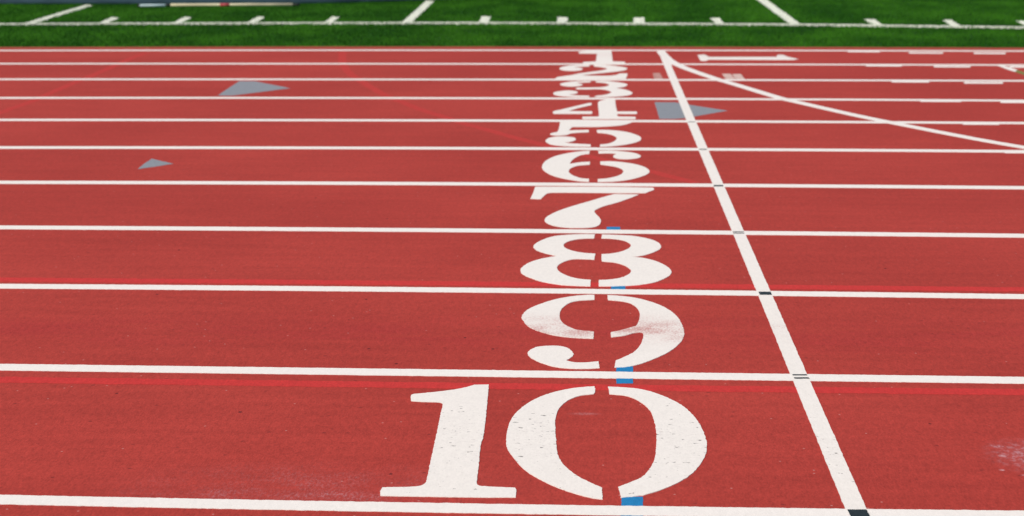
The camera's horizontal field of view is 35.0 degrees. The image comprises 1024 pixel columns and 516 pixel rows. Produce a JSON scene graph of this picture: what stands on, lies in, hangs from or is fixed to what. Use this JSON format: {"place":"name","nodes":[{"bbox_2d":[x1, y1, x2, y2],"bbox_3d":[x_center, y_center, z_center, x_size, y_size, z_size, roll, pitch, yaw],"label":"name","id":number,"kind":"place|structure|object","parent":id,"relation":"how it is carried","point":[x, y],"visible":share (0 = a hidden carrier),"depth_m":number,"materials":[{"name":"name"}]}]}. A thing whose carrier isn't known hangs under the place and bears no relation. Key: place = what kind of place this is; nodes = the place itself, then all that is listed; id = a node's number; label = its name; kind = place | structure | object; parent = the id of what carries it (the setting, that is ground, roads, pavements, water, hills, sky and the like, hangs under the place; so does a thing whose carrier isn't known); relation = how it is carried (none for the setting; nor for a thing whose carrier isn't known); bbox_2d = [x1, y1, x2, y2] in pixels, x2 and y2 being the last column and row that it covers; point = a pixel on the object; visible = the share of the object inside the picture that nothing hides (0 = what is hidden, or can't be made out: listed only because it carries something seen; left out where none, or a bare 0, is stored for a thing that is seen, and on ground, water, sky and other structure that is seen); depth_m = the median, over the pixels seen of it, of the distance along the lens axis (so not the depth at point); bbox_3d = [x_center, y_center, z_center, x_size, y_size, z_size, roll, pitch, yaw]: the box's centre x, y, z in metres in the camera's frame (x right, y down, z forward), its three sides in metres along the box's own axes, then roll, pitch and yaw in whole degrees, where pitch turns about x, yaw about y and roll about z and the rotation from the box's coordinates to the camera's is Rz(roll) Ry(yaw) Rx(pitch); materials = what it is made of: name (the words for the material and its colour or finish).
{"place":"outdoors","nodes":[
{"label":"outdoors","id":0,"kind":"place"},
{"bbox_2d":[0,48,1023,515],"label":"running track","id":1,"kind":"structure","parent":0,"point":[368,444],"depth_m":7.17,"materials":[{"name":"red rubber"}]},
{"bbox_2d":[0,53,147,114],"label":"red arc","id":2,"kind":"object","parent":1,"relation":"on","point":[47,94],"visible":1,"depth_m":13.60,"materials":[{"name":"paint"}]},
{"bbox_2d":[139,159,172,168],"bbox_3d":[-2.145,-0.571,9.864,0.180,0.001,0.370,0,13,3],"label":"triangle mark","id":3,"kind":"object","parent":1,"relation":"on","point":[152,163],"visible":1,"depth_m":9.87,"materials":[{"name":"grey paint"}]},
{"bbox_2d":[218,81,287,95],"bbox_3d":[-2.087,-1.399,13.396,0.521,0.001,0.940,0,13,3],"label":"triangle mark","id":4,"kind":"object","parent":1,"relation":"on","point":[242,87],"visible":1,"depth_m":13.37,"materials":[{"name":"grey paint"}]},
{"bbox_2d":[0,495,1023,515],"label":"lane line","id":5,"kind":"object","parent":1,"relation":"on","point":[541,509],"visible":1,"depth_m":4.47,"materials":[{"name":"white paint"}]},
{"bbox_2d":[0,364,1023,383],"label":"lane line","id":6,"kind":"object","parent":1,"relation":"on","point":[521,373],"visible":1,"depth_m":5.67,"materials":[{"name":"white paint"}]},
{"bbox_2d":[0,377,1023,394],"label":"red stripe","id":7,"kind":"object","parent":1,"relation":"on","point":[781,389],"visible":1,"depth_m":5.54,"materials":[{"name":"paint"}]},
{"bbox_2d":[0,284,1023,298],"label":"lane line","id":8,"kind":"object","parent":1,"relation":"on","point":[516,290],"visible":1,"depth_m":6.81,"materials":[{"name":"white paint"}]},
{"bbox_2d":[0,277,1023,291],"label":"red stripe","id":9,"kind":"object","parent":1,"relation":"on","point":[529,284],"visible":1,"depth_m":6.93,"materials":[{"name":"paint"}]},
{"bbox_2d":[0,225,1023,237],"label":"lane line","id":10,"kind":"object","parent":1,"relation":"on","point":[915,234],"visible":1,"depth_m":7.96,"materials":[{"name":"white paint"}]},
{"bbox_2d":[0,181,1023,188],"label":"lane line","id":11,"kind":"object","parent":1,"relation":"on","point":[523,184],"visible":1,"depth_m":9.18,"materials":[{"name":"white paint"}]},
{"bbox_2d":[0,146,1023,152],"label":"lane line","id":12,"kind":"object","parent":1,"relation":"on","point":[460,148],"visible":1,"depth_m":10.38,"materials":[{"name":"white paint"}]},
{"bbox_2d":[0,119,1023,123],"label":"lane line","id":13,"kind":"object","parent":1,"relation":"on","point":[715,121],"visible":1,"depth_m":11.56,"materials":[{"name":"white paint"}]},
{"bbox_2d":[0,97,1023,100],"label":"lane line","id":14,"kind":"object","parent":1,"relation":"on","point":[489,98],"visible":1,"depth_m":12.74,"materials":[{"name":"white paint"}]},
{"bbox_2d":[0,46,1023,48],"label":"track edging","id":15,"kind":"object","parent":1,"relation":"on","point":[530,47],"visible":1,"depth_m":16.53,"materials":[{"name":"red rubber"}]},
{"bbox_2d":[0,78,1023,81],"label":"lane line","id":16,"kind":"object","parent":1,"relation":"on","point":[515,79],"visible":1,"depth_m":13.90,"materials":[{"name":"white paint"}]},
{"bbox_2d":[0,63,1023,65],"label":"lane line","id":17,"kind":"object","parent":1,"relation":"on","point":[539,64],"visible":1,"depth_m":15.05,"materials":[{"name":"white paint"}]},
{"bbox_2d":[0,50,1023,51],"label":"lane line","id":18,"kind":"object","parent":1,"relation":"on","point":[536,50],"visible":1,"depth_m":16.23,"materials":[{"name":"white paint"}]},
{"bbox_2d":[338,52,699,183],"bbox_3d":[-0.581,-1.216,12.600,0.636,0.001,7.689,-5,14,-20],"label":"red arc","id":19,"kind":"object","parent":1,"relation":"on","point":[345,68],"visible":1,"depth_m":11.49,"materials":[{"name":"paint"}]},
{"bbox_2d":[380,384,706,499],"bbox_3d":[0.122,0.553,5.038,0.956,0.002,1.038,0,13,3],"label":"lane number","id":20,"kind":"object","parent":1,"relation":"on","point":[681,445],"visible":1,"depth_m":4.95,"materials":[{"name":"white paint"}]},
{"bbox_2d":[555,65,626,78],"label":"lane number","id":21,"kind":"object","parent":1,"relation":"on","point":[610,68],"visible":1,"depth_m":14.39,"materials":[{"name":"white paint"}]},
{"bbox_2d":[530,187,653,227],"bbox_3d":[0.428,-0.273,8.557,0.677,0.002,1.098,0,13,3],"label":"lane number","id":22,"kind":"object","parent":1,"relation":"on","point":[582,215],"visible":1,"depth_m":8.62,"materials":[{"name":"white paint"}]},
{"bbox_2d":[553,81,631,96],"bbox_3d":[0.661,-1.383,13.293,0.634,0.002,1.044,0,13,3],"label":"lane number","id":23,"kind":"object","parent":1,"relation":"on","point":[613,89],"visible":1,"depth_m":13.24,"materials":[{"name":"white paint"}]},
{"bbox_2d":[546,122,640,146],"bbox_3d":[0.550,-0.840,10.976,0.631,0.002,1.103,0,13,3],"label":"lane number","id":24,"kind":"object","parent":1,"relation":"on","point":[624,138],"visible":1,"depth_m":10.93,"materials":[{"name":"white paint"}]},
{"bbox_2d":[553,99,636,118],"bbox_3d":[0.619,-1.113,12.143,0.620,0.002,1.057,0,13,3],"label":"lane number","id":25,"kind":"object","parent":1,"relation":"on","point":[607,109],"visible":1,"depth_m":12.00,"materials":[{"name":"white paint"}]},
{"bbox_2d":[520,234,671,286],"bbox_3d":[0.379,0.003,7.381,0.664,0.002,1.034,0,13,3],"label":"lane number","id":26,"kind":"object","parent":1,"relation":"on","point":[642,272],"visible":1,"depth_m":7.31,"materials":[{"name":"white paint"}]},
{"bbox_2d":[542,151,649,181],"bbox_3d":[0.500,-0.556,9.764,0.637,0.002,1.088,0,13,3],"label":"lane number","id":27,"kind":"object","parent":1,"relation":"on","point":[559,166],"visible":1,"depth_m":9.73,"materials":[{"name":"white paint"}]},
{"bbox_2d":[579,51,624,63],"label":"lane number","id":28,"kind":"object","parent":1,"relation":"on","point":[603,57],"visible":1,"depth_m":15.54,"materials":[{"name":"white paint"}]},
{"bbox_2d":[521,295,683,368],"bbox_3d":[0.344,0.272,6.232,0.628,0.002,1.044,0,13,3],"label":"lane number","id":29,"kind":"object","parent":1,"relation":"on","point":[660,327],"visible":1,"depth_m":6.19,"materials":[{"name":"white paint"}]},
{"bbox_2d":[607,227,619,229],"bbox_3d":[0.500,-0.145,8.013,0.069,0.001,0.084,0,13,3],"label":"blue patch","id":30,"kind":"object","parent":1,"relation":"on","point":[613,228],"visible":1,"depth_m":8.01,"materials":[{"name":"paint"}]},
{"bbox_2d":[611,286,625,288],"bbox_3d":[0.447,0.127,6.855,0.063,0.001,0.073,0,13,3],"label":"blue patch","id":31,"kind":"object","parent":1,"relation":"on","point":[618,287],"visible":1,"depth_m":6.86,"materials":[{"name":"paint"}]},
{"bbox_2d":[616,366,632,383],"bbox_3d":[0.393,0.407,5.661,0.064,0.001,0.201,0,13,3],"label":"blue patch","id":32,"kind":"object","parent":1,"relation":"on","point":[623,380],"visible":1,"depth_m":5.62,"materials":[{"name":"paint"}]},
{"bbox_2d":[621,496,642,515],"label":"blue patch","id":33,"kind":"object","parent":1,"relation":"on","point":[631,501],"visible":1,"depth_m":4.51,"materials":[{"name":"paint"}]},
{"bbox_2d":[653,73,662,78],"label":"faint block","id":34,"kind":"structure","parent":1,"relation":"on","point":[657,75],"depth_m":14.10,"materials":[{"name":"pink paint"}]},
{"bbox_2d":[655,102,726,118],"bbox_3d":[1.336,-1.095,12.059,0.525,0.001,0.888,0,13,3],"label":"triangle mark","id":35,"kind":"object","parent":1,"relation":"on","point":[669,110],"visible":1,"depth_m":12.05,"materials":[{"name":"grey paint"}]},
{"bbox_2d":[722,74,734,78],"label":"faint block","id":36,"kind":"structure","parent":1,"relation":"on","point":[728,76],"depth_m":14.09,"materials":[{"name":"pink paint"}]},
{"bbox_2d":[733,74,744,78],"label":"faint block","id":37,"kind":"structure","parent":1,"relation":"on","point":[738,76],"depth_m":14.09,"materials":[{"name":"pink paint"}]},
{"bbox_2d":[698,54,796,60],"bbox_3d":[2.254,-1.912,15.533,0.936,0.002,0.571,0,13,3],"label":"arrow marking","id":38,"kind":"object","parent":1,"relation":"on","point":[703,57],"visible":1,"depth_m":15.47,"materials":[{"name":"white paint"}]},
{"bbox_2d":[658,50,866,515],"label":"finish line","id":39,"kind":"object","parent":1,"relation":"on","point":[845,484],"visible":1,"depth_m":6.09,"materials":[{"name":"white paint"}]},
{"bbox_2d":[759,292,771,294],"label":"black mark","id":40,"kind":"object","parent":39,"relation":"on","point":[764,293],"visible":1,"depth_m":6.75,"materials":[{"name":"paint"}]},
{"bbox_2d":[792,374,809,378],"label":"black mark","id":41,"kind":"object","parent":39,"relation":"on","point":[801,377],"visible":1,"depth_m":5.62,"materials":[{"name":"paint"}]},
{"bbox_2d":[847,509,869,515],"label":"black mark","id":42,"kind":"object","parent":39,"relation":"on","point":[858,512],"visible":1,"depth_m":4.42,"materials":[{"name":"paint"}]},
{"bbox_2d":[657,52,1023,148],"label":"curved start line","id":43,"kind":"object","parent":1,"relation":"on","point":[676,64],"visible":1,"depth_m":12.07,"materials":[{"name":"white paint"}]},
{"bbox_2d":[848,51,879,51],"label":"white dash","id":44,"kind":"object","parent":1,"relation":"on","point":[863,51],"visible":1,"depth_m":16.07,"materials":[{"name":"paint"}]},
{"bbox_2d":[866,65,901,65],"bbox_3d":[3.400,-1.757,14.860,0.340,0.001,0.091,0,13,3],"label":"white dash","id":45,"kind":"object","parent":1,"relation":"on","point":[883,65],"visible":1,"depth_m":14.88,"materials":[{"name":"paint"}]},
{"bbox_2d":[892,81,928,82],"bbox_3d":[3.357,-1.485,13.700,0.328,0.001,0.089,0,13,3],"label":"white dash","id":46,"kind":"object","parent":1,"relation":"on","point":[913,81],"visible":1,"depth_m":13.71,"materials":[{"name":"paint"}]},
{"bbox_2d":[909,52,942,53],"bbox_3d":[4.056,-2.010,15.931,0.353,0.001,0.124,0,13,3],"label":"white dash","id":47,"kind":"object","parent":1,"relation":"on","point":[925,52],"visible":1,"depth_m":15.92,"materials":[{"name":"paint"}]},
{"bbox_2d":[921,101,960,101],"bbox_3d":[3.303,-1.209,12.520,0.326,0.001,0.086,0,13,3],"label":"white dash","id":48,"kind":"object","parent":1,"relation":"on","point":[940,101],"visible":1,"depth_m":12.49,"materials":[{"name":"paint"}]},
{"bbox_2d":[934,66,969,66],"bbox_3d":[4.001,-1.740,14.780,0.350,0.001,0.115,0,13,3],"label":"white dash","id":49,"kind":"object","parent":1,"relation":"on","point":[951,66],"visible":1,"depth_m":14.78,"materials":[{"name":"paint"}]},
{"bbox_2d":[963,124,998,124],"bbox_3d":[3.280,-0.938,11.365,0.268,0.001,0.080,0,13,3],"label":"white dash","id":50,"kind":"object","parent":1,"relation":"on","point":[980,124],"visible":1,"depth_m":11.33,"materials":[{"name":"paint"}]},
{"bbox_2d":[964,82,1002,83],"bbox_3d":[3.950,-1.468,13.621,0.346,0.001,0.111,0,13,3],"label":"white dash","id":51,"kind":"object","parent":1,"relation":"on","point":[983,82],"visible":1,"depth_m":13.60,"materials":[{"name":"paint"}]},
{"bbox_2d":[974,52,1005,53],"bbox_3d":[4.668,-2.001,15.887,0.337,0.001,0.134,0,13,3],"label":"white dash","id":52,"kind":"object","parent":1,"relation":"on","point":[987,53],"visible":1,"depth_m":15.86,"materials":[{"name":"paint"}]},
{"bbox_2d":[997,64,1016,71],"bbox_3d":[4.465,-1.715,14.667,0.075,0.002,0.585,-1,13,-3],"label":"short start line","id":53,"kind":"object","parent":1,"relation":"on","point":[1006,67],"visible":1,"depth_m":14.69,"materials":[{"name":"white paint"}]},
{"bbox_2d":[1001,101,1023,102],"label":"white dash","id":54,"kind":"object","parent":1,"relation":"on","point":[1012,101],"visible":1,"depth_m":12.45,"materials":[{"name":"paint"}]},
{"bbox_2d":[0,0,1023,47],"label":"turf base","id":55,"kind":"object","parent":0,"point":[507,13],"visible":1,"depth_m":18.86,"materials":[{"name":"green plant"}]},
{"bbox_2d":[26,4,91,23],"bbox_3d":[-5.749,-3.107,20.686,0.144,0.018,3.053,0,13,0],"label":"yard line","id":56,"kind":"object","parent":55,"relation":"on","point":[56,14],"visible":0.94,"depth_m":20.64,"materials":[{"name":"white paint"}]},
{"bbox_2d":[98,17,119,23],"bbox_3d":[-4.889,-2.881,19.713,0.127,0.018,0.982,-1,13,-3],"label":"hash mark","id":57,"kind":"object","parent":55,"relation":"on","point":[109,19],"visible":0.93,"depth_m":19.76,"materials":[{"name":"white paint"}]},
{"bbox_2d":[137,4,165,6],"bbox_3d":[-4.816,-3.373,21.709,0.374,0.036,0.036,-1,13,-4],"label":"short bar","id":58,"kind":"object","parent":55,"relation":"on","point":[151,5],"visible":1,"depth_m":21.70,"materials":[{"name":"white rubber"}]},
{"bbox_2d":[174,17,191,22],"bbox_3d":[-4.000,-2.883,19.714,0.121,0.018,0.953,-1,13,-2],"label":"hash mark","id":59,"kind":"object","parent":55,"relation":"on","point":[184,19],"visible":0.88,"depth_m":19.80,"materials":[{"name":"white paint"}]},
{"bbox_2d":[0,0,438,4],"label":"landing mat","id":60,"kind":"object","parent":55,"relation":"on","point":[84,2],"visible":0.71,"depth_m":22.26,"materials":[{"name":"blue"}]},
{"bbox_2d":[166,3,299,5],"bbox_3d":[-3.743,-3.394,21.789,1.804,0.041,0.041,0,13,-1],"label":"crossbar","id":61,"kind":"object","parent":55,"relation":"on","point":[244,4],"visible":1,"depth_m":21.77,"materials":[{"name":"white rubber"}]},
{"bbox_2d":[249,16,263,22],"bbox_3d":[-3.109,-2.888,19.722,0.120,0.018,0.950,0,13,-1],"label":"hash mark","id":62,"kind":"object","parent":55,"relation":"on","point":[256,19],"visible":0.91,"depth_m":19.81,"materials":[{"name":"white paint"}]},
{"bbox_2d":[325,16,337,22],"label":"hash mark","id":63,"kind":"object","parent":55,"relation":"on","point":[332,19],"visible":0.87,"depth_m":19.81,"materials":[{"name":"white paint"}]},
{"bbox_2d":[403,0,433,22],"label":"yard line","id":64,"kind":"object","parent":55,"relation":"on","point":[420,10],"visible":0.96,"depth_m":20.91,"materials":[{"name":"white paint"}]},
{"bbox_2d":[479,16,489,21],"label":"hash mark","id":65,"kind":"object","parent":55,"relation":"on","point":[485,19],"visible":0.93,"depth_m":19.76,"materials":[{"name":"white paint"}]},
{"bbox_2d":[0,0,1023,47],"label":"turf fibres","id":66,"kind":"object","parent":55,"relation":"on","point":[387,10],"visible":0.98,"depth_m":18.92,"materials":[{"name":"green plastic"}]},
{"bbox_2d":[0,22,1023,28],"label":"sideline","id":67,"kind":"object","parent":55,"relation":"on","point":[574,23],"visible":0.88,"depth_m":19.13,"materials":[{"name":"white paint"}]},
{"bbox_2d":[557,17,567,21],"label":"hash mark","id":68,"kind":"object","parent":55,"relation":"on","point":[562,19],"visible":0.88,"depth_m":19.69,"materials":[{"name":"white paint"}]},
{"bbox_2d":[633,17,644,22],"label":"hash mark","id":69,"kind":"object","parent":55,"relation":"on","point":[639,20],"visible":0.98,"depth_m":19.56,"materials":[{"name":"white paint"}]},
{"bbox_2d":[710,17,722,22],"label":"hash mark","id":70,"kind":"object","parent":55,"relation":"on","point":[716,20],"visible":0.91,"depth_m":19.54,"materials":[{"name":"white paint"}]},
{"bbox_2d":[758,0,799,23],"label":"yard line","id":71,"kind":"object","parent":55,"relation":"on","point":[779,12],"visible":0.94,"depth_m":20.66,"materials":[{"name":"white paint"}]},
{"bbox_2d":[865,19,881,24],"bbox_3d":[4.274,-2.779,19.178,0.138,0.018,0.896,1,13,4],"label":"hash mark","id":72,"kind":"object","parent":55,"relation":"on","point":[873,21],"visible":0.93,"depth_m":19.23,"materials":[{"name":"white paint"}]},
{"bbox_2d":[943,19,959,26],"bbox_3d":[5.150,-2.746,19.026,0.124,0.018,0.981,2,13,7],"label":"hash mark","id":73,"kind":"object","parent":55,"relation":"on","point":[950,22],"visible":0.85,"depth_m":19.09,"materials":[{"name":"white paint"}]}
]}

